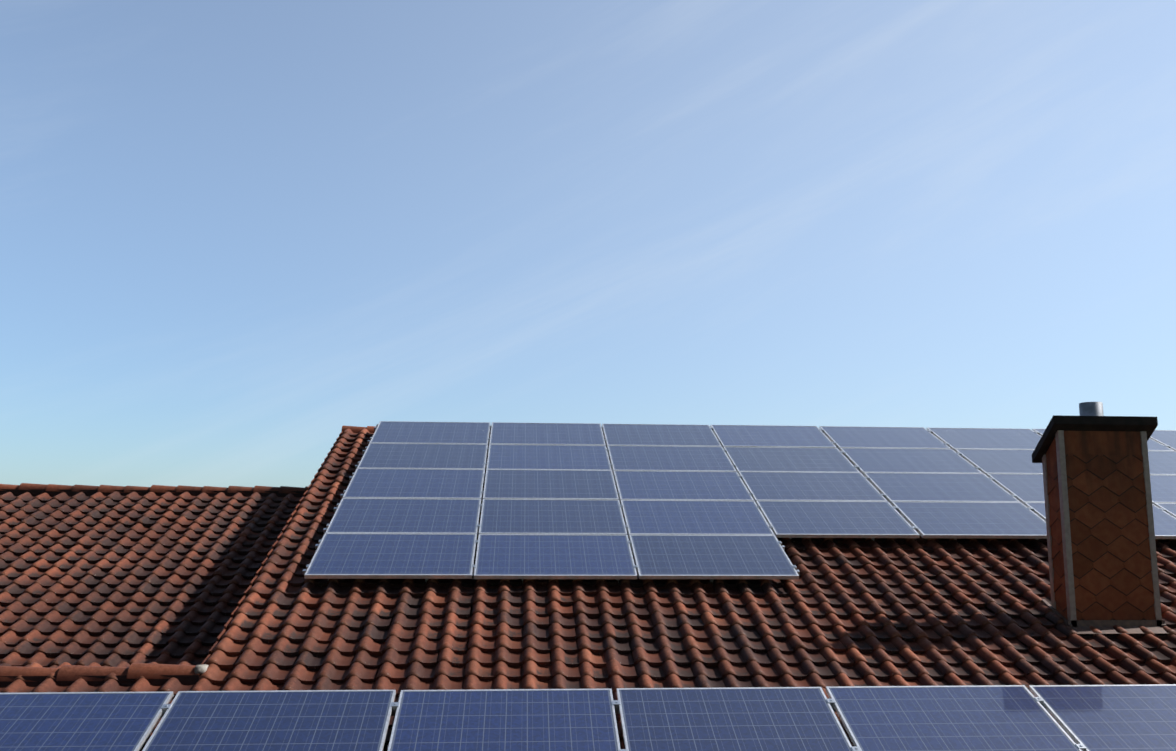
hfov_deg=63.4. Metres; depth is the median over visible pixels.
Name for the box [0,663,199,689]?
roof caps
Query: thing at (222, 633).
roof verge
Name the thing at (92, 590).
roof tiles
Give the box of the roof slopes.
[3,449,1174,690]
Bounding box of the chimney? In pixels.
[1032,402,1169,634]
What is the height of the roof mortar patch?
0.089 m
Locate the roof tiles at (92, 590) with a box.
[0,491,301,667]
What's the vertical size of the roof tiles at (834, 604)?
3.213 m
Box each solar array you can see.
[0,684,1175,750]
[302,421,799,582]
[710,425,1175,539]
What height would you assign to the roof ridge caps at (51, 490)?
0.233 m
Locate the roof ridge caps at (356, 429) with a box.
[341,426,603,435]
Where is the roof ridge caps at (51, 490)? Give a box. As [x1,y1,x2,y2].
[0,483,306,496]
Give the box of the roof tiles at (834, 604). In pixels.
[0,428,1175,750]
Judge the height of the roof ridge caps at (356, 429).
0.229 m
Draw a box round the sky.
[0,0,1175,487]
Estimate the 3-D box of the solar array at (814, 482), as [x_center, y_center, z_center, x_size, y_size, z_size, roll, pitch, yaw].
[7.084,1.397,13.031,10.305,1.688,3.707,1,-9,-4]
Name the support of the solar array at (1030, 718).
on the roof tiles at (834, 604)
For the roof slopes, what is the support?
on the house walls
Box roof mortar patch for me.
[194,664,208,674]
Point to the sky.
(236, 235)
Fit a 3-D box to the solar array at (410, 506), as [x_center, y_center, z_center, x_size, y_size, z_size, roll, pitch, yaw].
[-0.477,1.413,12.030,5.110,2.088,4.634,1,-9,-4]
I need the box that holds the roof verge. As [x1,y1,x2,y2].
[201,431,342,664]

